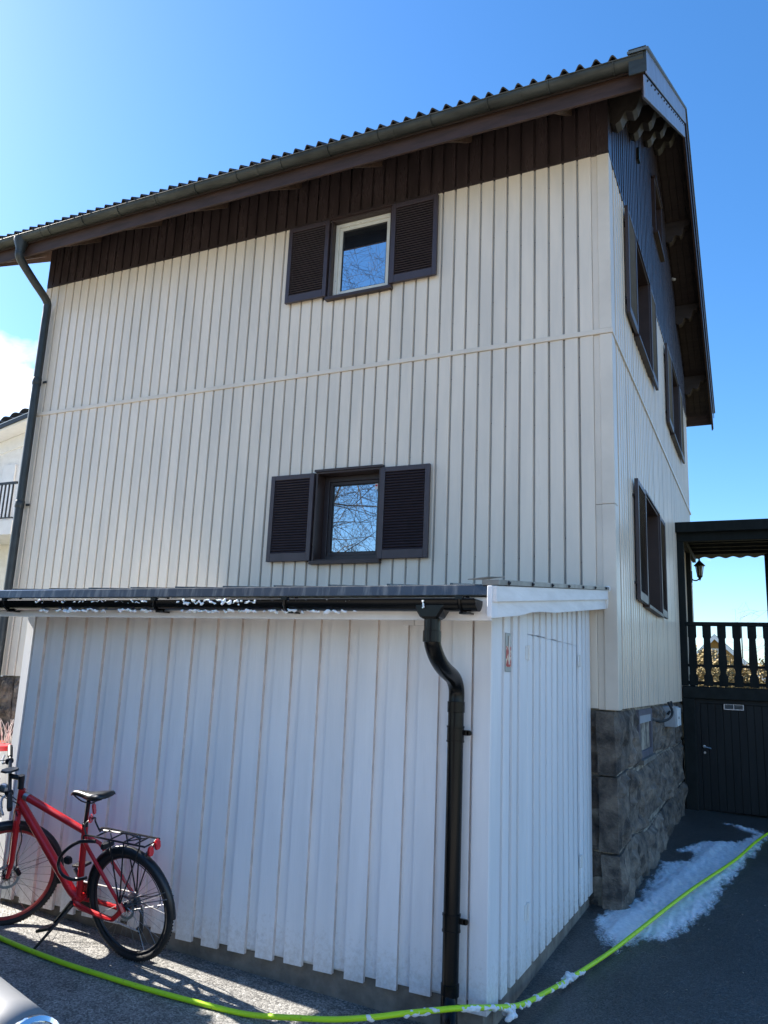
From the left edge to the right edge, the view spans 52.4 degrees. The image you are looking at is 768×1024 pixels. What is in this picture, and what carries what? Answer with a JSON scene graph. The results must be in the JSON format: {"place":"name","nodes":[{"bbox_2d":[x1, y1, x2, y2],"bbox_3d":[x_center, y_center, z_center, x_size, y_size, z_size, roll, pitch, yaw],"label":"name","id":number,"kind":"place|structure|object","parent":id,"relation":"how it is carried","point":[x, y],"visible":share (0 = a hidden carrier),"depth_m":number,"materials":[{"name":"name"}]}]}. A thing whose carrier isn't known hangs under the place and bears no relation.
{"place":"outdoors","nodes":[
{"label":"outdoors","id":0,"kind":"place"},
{"bbox_2d":[0,743,9,806],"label":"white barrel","id":1,"kind":"object","parent":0,"point":[3,752],"visible":0.39,"depth_m":8.84,"materials":[{"name":"plastic"}]},
{"bbox_2d":[0,807,767,1023],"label":"driveway","id":2,"kind":"structure","parent":0,"point":[704,966],"depth_m":4.96,"materials":[{"name":"grey asphalt"}]},
{"bbox_2d":[0,977,58,1023],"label":"parked car","id":3,"kind":"object","parent":2,"relation":"on","point":[17,1006],"visible":1,"depth_m":2.55,"materials":[{"name":"silver metal"}]},
{"bbox_2d":[0,744,175,962],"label":"bicycle","id":4,"kind":"object","parent":2,"relation":"on","point":[82,894],"visible":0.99,"depth_m":5.08,"materials":[{"name":"red metal"}]},
{"bbox_2d":[57,839,95,880],"bbox_3d":[-1.999,2.252,5.060,0.307,0.277,0.052,-3,-13,25],"label":"cable lock","id":5,"kind":"object","parent":4,"relation":"attached to","point":[68,860],"visible":1,"depth_m":5.07,"materials":[{"name":"black"}]},
{"bbox_2d":[0,576,610,1023],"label":"white shed","id":6,"kind":"structure","parent":2,"relation":"on","point":[372,802],"depth_m":5.00,"materials":[{"name":"paint"}]},
{"bbox_2d":[35,598,356,613],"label":"snow","id":7,"kind":"object","parent":6,"relation":"on","point":[229,602],"visible":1,"depth_m":4.88,"materials":[{"name":"snow"}]},
{"bbox_2d":[403,620,423,625],"bbox_3d":[0.192,0.653,4.802,0.150,0.090,0.032,-3,-13,25],"label":"junction box","id":8,"kind":"object","parent":6,"relation":"attached to","point":[414,622],"visible":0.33,"depth_m":4.79,"materials":[{"name":"white paint"}]},
{"bbox_2d":[505,633,510,671],"bbox_3d":[0.775,0.872,4.847,0.016,0.237,0.117,-3,-13,25],"label":"wall thermometer","id":9,"kind":"object","parent":6,"relation":"attached to","point":[507,652],"depth_m":4.83,"materials":[{"name":"grey plastic"}]},
{"bbox_2d":[524,634,582,969],"bbox_3d":[1.282,2.012,5.797,0.041,2.082,1.742,-3,-13,25],"label":"door","id":10,"kind":"structure","parent":6,"relation":"in","point":[552,816],"depth_m":5.64,"materials":[{"name":"white paint"}]},
{"bbox_2d":[0,45,714,909],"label":"wooden house","id":11,"kind":"structure","parent":2,"relation":"on","point":[462,341],"depth_m":8.99,"materials":[{"name":"painted wood"},{"name":"tile"},{"name":"granite"}]},
{"bbox_2d":[308,464,384,564],"bbox_3d":[-0.371,0.051,8.631,0.865,1.076,0.255,-3,-13,25],"label":"window","id":12,"kind":"structure","parent":11,"relation":"in","point":[346,509],"depth_m":8.74,"materials":[{"name":"brown"}]},
{"bbox_2d":[324,203,393,301],"bbox_3d":[-0.259,-3.044,9.235,0.865,1.076,0.170,-3,-13,25],"label":"window","id":13,"kind":"structure","parent":11,"relation":"in","point":[353,246],"depth_m":9.30,"materials":[{"name":"white"}]},
{"bbox_2d":[632,235,653,377],"bbox_3d":[3.205,-2.586,9.961,0.265,1.361,1.350,-3,-13,25],"label":"window","id":14,"kind":"structure","parent":11,"relation":"in","point":[642,341],"depth_m":10.45,"materials":[{"name":"brown glass"}]},
{"bbox_2d":[643,490,663,616],"bbox_3d":[3.189,0.549,9.554,0.265,1.361,1.380,-3,-13,25],"label":"window","id":15,"kind":"structure","parent":11,"relation":"in","point":[654,606],"depth_m":10.08,"materials":[{"name":"brown"}]},
{"bbox_2d":[650,175,664,261],"bbox_3d":[4.304,-4.662,12.489,0.245,0.981,0.950,-3,-13,25],"label":"window","id":16,"kind":"structure","parent":11,"relation":"in","point":[656,205],"depth_m":12.36,"materials":[{"name":"brown glass"}]},
{"bbox_2d":[652,702,673,722],"bbox_3d":[3.325,2.422,9.442,0.086,0.242,1.083,-6,-14,35],"label":"power cable","id":17,"kind":"object","parent":11,"relation":"attached to","point":[671,715],"visible":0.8,"depth_m":9.71,"materials":[{"name":"black plastic"}]},
{"bbox_2d":[662,706,680,726],"bbox_3d":[3.740,2.679,10.231,0.272,0.255,0.400,-3,-13,25],"label":"meter box","id":18,"kind":"object","parent":11,"relation":"attached to","point":[674,720],"visible":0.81,"depth_m":10.04,"materials":[{"name":"grey plastic"}]},
{"bbox_2d":[670,361,682,456],"bbox_3d":[4.933,-1.780,13.489,0.265,1.361,1.350,-3,-13,25],"label":"window","id":19,"kind":"structure","parent":11,"relation":"in","point":[675,437],"depth_m":13.97,"materials":[{"name":"brown glass"}]},
{"bbox_2d":[0,832,767,1022],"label":"garden hose","id":20,"kind":"object","parent":2,"relation":"on","point":[305,1018],"visible":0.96,"depth_m":4.46,"materials":[{"name":"green rubber"}]},
{"bbox_2d":[366,971,585,1021],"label":"snow","id":21,"kind":"structure","parent":2,"relation":"on","point":[509,1013],"depth_m":4.25,"materials":[{"name":"white snow"}]},
{"bbox_2d":[548,872,767,1019],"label":"dry litter","id":22,"kind":"object","parent":2,"relation":"on","point":[668,958],"visible":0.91,"depth_m":5.36,"materials":[{"name":"grey"}]},
{"bbox_2d":[594,823,767,951],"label":"snow","id":23,"kind":"object","parent":2,"relation":"on","point":[672,881],"visible":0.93,"depth_m":7.22,"materials":[{"name":"snow"}]},
{"bbox_2d":[675,518,767,816],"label":"veranda","id":24,"kind":"object","parent":2,"relation":"on","point":[725,727],"visible":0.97,"depth_m":11.96,"materials":[{"name":"black paint"}]},
{"bbox_2d":[691,558,704,582],"bbox_3d":[6.004,1.112,14.893,0.210,0.471,0.255,9,-14,-30],"label":"wall lantern","id":25,"kind":"object","parent":24,"relation":"attached to","point":[699,565],"depth_m":14.84,"materials":[{"name":"grey metal"}]},
{"bbox_2d":[695,698,767,816],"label":"door","id":26,"kind":"structure","parent":24,"relation":"in","point":[732,735],"depth_m":11.79,"materials":[{"name":"black wood"}]},
{"bbox_2d":[0,0,767,665],"label":"sky","id":27,"kind":"structure","parent":0,"point":[102,102],"materials":[{"name":"blue"}]},
{"bbox_3d":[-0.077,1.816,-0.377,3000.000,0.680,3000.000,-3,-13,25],"label":"ground","id":28,"kind":"structure","parent":0,"visible":0},
{"bbox_2d":[0,719,13,743],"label":"dry shrub","id":29,"kind":"object","parent":28,"relation":"on","point":[8,738],"visible":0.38,"depth_m":9.23,"materials":[{"name":"beige plant"}]},
{"bbox_2d":[0,408,28,676],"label":"stucco house","id":30,"kind":"structure","parent":28,"relation":"on","point":[12,430],"depth_m":17.88,"materials":[{"name":"white paint"}]},
{"bbox_2d":[696,645,748,687],"bbox_3d":[8.978,5.196,21.680,2.476,3.119,1.550,-3,-13,25],"label":"hedge shrub","id":31,"kind":"object","parent":28,"relation":"on","point":[716,672],"visible":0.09,"depth_m":21.60,"materials":[{"name":"yellow plant"}]},
{"bbox_2d":[697,627,764,688],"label":"yellow house","id":32,"kind":"structure","parent":28,"relation":"on","point":[714,641],"depth_m":39.84,"materials":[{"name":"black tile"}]},
{"bbox_2d":[711,648,717,658],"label":"window","id":33,"kind":"structure","parent":32,"relation":"in","point":[713,649],"depth_m":40.02,"materials":[{"name":"white paint"}]},
{"bbox_2d":[732,602,765,661],"bbox_3d":[13.261,4.313,22.954,5.759,6.420,6.520,-3,-13,25],"label":"birch tree","id":34,"kind":"object","parent":28,"relation":"on","point":[740,621],"visible":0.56,"depth_m":25.12,"materials":[{"name":"white plant"}]},
{"bbox_2d":[733,658,766,688],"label":"hedge shrub","id":35,"kind":"object","parent":28,"relation":"on","point":[761,674],"visible":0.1,"depth_m":21.45,"materials":[{"name":"yellow plant"}]}
]}

